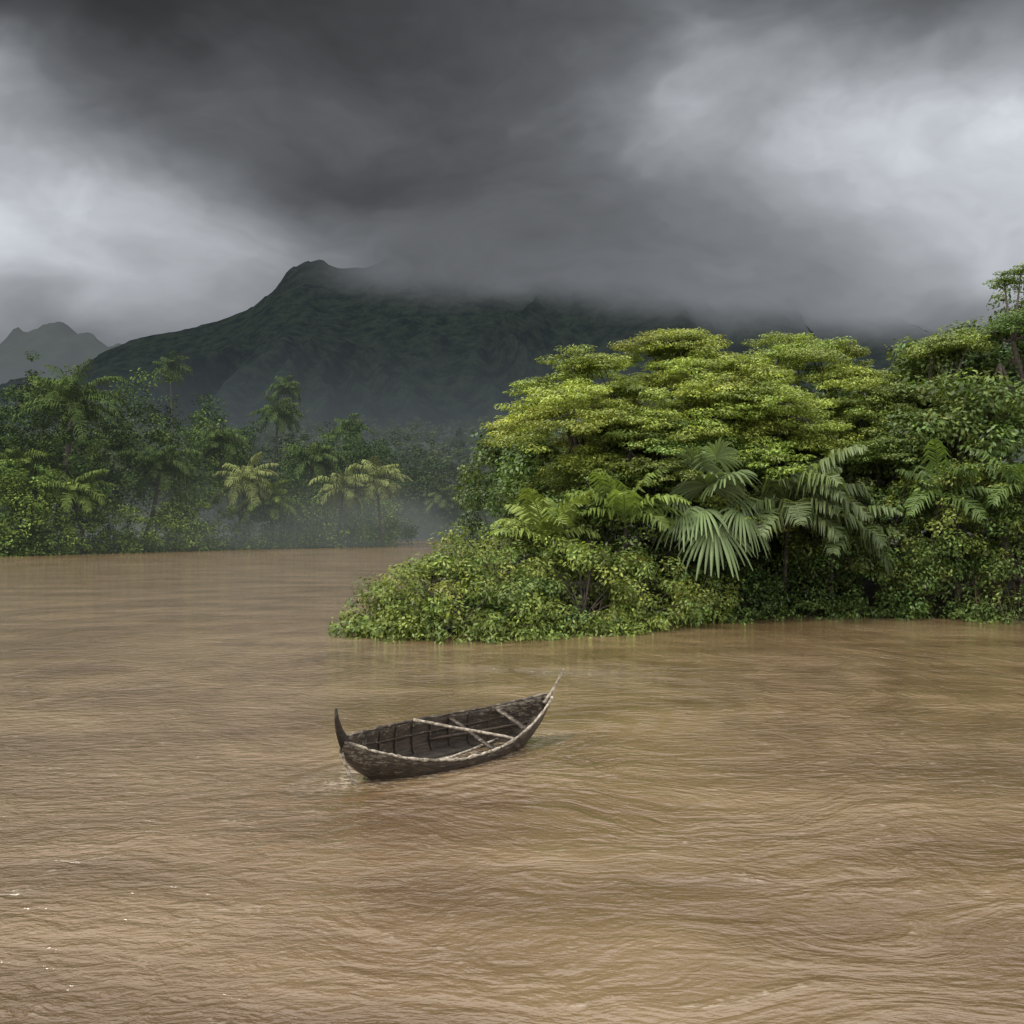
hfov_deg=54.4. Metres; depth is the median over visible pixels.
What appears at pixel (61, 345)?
distant ridge
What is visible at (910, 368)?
broadleaf tree
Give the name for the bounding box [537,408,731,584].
umbrella tree
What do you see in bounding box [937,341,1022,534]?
broadleaf tree
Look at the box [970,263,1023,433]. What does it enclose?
umbrella tree
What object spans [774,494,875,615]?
shrub
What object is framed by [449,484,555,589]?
shrub
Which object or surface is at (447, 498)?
tree
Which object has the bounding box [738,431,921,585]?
broadleaf tree
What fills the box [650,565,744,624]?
shrub
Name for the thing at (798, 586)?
shrub
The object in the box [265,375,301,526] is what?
palm tree
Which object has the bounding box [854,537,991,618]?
shrub
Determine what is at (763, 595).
shrub
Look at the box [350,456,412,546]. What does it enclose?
palm tree
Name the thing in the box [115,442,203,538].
palm tree
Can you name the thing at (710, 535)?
fan palm
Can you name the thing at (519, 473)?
broadleaf tree
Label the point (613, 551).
broadleaf tree
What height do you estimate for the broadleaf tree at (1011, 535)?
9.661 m
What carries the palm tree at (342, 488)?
on the ground
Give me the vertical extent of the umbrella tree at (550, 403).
11.021 m
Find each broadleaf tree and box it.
[453,425,564,564]
[481,431,583,581]
[515,463,703,579]
[529,427,599,543]
[566,417,795,574]
[643,459,814,572]
[653,387,756,450]
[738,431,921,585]
[754,453,966,574]
[790,357,888,551]
[859,316,1016,560]
[863,367,1023,588]
[869,441,1023,570]
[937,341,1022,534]
[948,282,1023,413]
[954,458,1023,568]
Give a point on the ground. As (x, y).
(421, 534)
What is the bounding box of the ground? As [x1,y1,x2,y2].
[0,425,1023,554]
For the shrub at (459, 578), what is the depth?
35.64 m
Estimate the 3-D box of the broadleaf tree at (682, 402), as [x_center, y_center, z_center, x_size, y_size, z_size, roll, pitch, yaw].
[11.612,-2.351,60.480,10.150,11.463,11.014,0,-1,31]
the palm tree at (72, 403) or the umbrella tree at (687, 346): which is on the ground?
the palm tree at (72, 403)
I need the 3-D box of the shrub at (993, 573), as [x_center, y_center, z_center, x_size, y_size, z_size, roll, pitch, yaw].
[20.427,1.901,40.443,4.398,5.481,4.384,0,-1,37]
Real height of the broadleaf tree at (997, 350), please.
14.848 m
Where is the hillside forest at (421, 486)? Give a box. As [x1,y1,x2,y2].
[0,404,738,539]
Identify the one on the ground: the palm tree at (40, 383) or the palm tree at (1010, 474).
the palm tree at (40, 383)
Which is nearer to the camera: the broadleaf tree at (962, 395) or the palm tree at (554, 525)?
the palm tree at (554, 525)
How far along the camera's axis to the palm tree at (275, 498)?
137.81 m
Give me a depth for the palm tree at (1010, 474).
39.98 m
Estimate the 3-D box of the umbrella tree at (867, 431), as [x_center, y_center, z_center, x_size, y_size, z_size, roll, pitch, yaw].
[16.489,-0.932,45.093,10.088,9.858,9.664,0,0,0]
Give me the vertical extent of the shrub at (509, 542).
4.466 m
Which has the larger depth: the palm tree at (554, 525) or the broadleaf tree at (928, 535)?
the broadleaf tree at (928, 535)
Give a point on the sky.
(848, 166)
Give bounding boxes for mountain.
[0,260,1008,430]
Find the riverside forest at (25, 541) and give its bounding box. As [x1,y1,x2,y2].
[0,350,419,556]
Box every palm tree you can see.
[0,448,57,520]
[4,359,133,532]
[14,378,72,509]
[32,468,114,552]
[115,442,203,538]
[151,350,191,526]
[187,428,253,537]
[209,451,278,547]
[240,480,303,548]
[246,395,304,530]
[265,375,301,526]
[280,443,349,530]
[308,463,379,547]
[327,413,373,525]
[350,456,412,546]
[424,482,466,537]
[455,505,485,519]
[489,487,600,579]
[564,468,691,584]
[714,445,874,602]
[771,505,905,598]
[890,439,1011,583]
[957,445,1023,603]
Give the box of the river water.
[0,540,1023,1023]
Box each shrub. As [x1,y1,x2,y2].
[327,583,439,637]
[350,548,503,629]
[356,545,557,640]
[418,517,567,603]
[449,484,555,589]
[466,487,609,586]
[470,575,591,639]
[509,538,652,635]
[534,485,678,596]
[585,548,715,630]
[608,477,739,595]
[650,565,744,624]
[672,459,818,591]
[713,560,788,618]
[736,481,887,600]
[747,554,870,616]
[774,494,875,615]
[815,477,961,615]
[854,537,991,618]
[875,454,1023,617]
[961,493,1023,618]
[980,503,1023,577]
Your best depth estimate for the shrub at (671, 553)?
40.90 m
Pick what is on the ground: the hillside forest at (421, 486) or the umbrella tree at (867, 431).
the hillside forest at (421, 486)
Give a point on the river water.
(800, 820)
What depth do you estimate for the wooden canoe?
16.80 m
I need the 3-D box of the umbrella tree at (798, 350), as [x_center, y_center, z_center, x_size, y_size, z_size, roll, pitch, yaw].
[13.756,-2.512,47.949,10.812,12.643,11.216,0,0,0]
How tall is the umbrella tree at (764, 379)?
10.886 m
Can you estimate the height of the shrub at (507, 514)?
5.661 m
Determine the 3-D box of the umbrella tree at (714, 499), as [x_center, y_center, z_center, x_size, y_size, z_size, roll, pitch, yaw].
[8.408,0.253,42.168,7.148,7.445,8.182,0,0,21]
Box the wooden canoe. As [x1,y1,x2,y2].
[334,668,563,784]
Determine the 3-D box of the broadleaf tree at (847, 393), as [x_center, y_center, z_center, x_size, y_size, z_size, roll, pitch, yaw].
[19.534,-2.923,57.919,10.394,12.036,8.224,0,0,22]
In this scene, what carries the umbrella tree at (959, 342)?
on the river bank
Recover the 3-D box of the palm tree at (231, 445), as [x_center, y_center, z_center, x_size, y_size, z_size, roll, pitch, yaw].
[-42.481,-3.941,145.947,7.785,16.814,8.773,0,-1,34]
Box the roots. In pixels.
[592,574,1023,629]
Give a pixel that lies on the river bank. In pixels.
(869, 587)
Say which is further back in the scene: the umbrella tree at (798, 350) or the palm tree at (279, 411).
the palm tree at (279, 411)
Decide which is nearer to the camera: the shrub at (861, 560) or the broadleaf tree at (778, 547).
the shrub at (861, 560)
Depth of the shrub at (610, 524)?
38.78 m
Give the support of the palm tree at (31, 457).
on the ground
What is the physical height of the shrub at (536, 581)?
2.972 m
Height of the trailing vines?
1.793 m
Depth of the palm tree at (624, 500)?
37.98 m
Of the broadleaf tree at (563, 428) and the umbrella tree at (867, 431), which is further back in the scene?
the broadleaf tree at (563, 428)
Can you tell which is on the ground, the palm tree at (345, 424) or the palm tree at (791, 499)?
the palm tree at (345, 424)
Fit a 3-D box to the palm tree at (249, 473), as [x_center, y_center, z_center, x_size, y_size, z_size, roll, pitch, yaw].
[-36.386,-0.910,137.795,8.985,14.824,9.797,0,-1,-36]
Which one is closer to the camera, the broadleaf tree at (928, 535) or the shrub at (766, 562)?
the shrub at (766, 562)
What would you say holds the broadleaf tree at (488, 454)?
on the river bank
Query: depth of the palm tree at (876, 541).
39.64 m
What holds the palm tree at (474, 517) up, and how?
on the ground
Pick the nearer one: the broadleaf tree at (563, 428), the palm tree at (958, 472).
the palm tree at (958, 472)
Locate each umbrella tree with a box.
[476,344,707,582]
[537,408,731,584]
[540,327,773,574]
[623,434,793,582]
[647,351,863,584]
[708,331,923,557]
[784,382,1000,583]
[869,327,1023,582]
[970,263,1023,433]
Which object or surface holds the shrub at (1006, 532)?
on the river bank
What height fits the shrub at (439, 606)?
4.312 m
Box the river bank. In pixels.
[368,535,1019,635]
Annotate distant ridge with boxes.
[0,322,121,383]
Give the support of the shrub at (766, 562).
on the river bank
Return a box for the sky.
[0,0,1023,350]
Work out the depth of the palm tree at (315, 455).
148.89 m
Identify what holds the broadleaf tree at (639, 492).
on the river bank
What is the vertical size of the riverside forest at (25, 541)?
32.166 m
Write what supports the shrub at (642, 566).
on the river bank
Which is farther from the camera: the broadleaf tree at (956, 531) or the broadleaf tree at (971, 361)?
the broadleaf tree at (971, 361)
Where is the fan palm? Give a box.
[639,437,774,608]
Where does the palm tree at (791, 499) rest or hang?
on the river bank
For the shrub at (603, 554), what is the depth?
35.61 m
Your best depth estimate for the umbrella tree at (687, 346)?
45.66 m
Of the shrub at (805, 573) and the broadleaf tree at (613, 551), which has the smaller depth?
the shrub at (805, 573)
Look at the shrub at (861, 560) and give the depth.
40.58 m
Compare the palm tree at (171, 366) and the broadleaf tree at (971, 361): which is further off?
the palm tree at (171, 366)
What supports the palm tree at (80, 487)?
on the ground
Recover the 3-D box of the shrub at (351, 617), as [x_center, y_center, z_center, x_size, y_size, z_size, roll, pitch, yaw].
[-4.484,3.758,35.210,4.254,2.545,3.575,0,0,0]
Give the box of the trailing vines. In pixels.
[340,593,1023,644]
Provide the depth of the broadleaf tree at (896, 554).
49.78 m

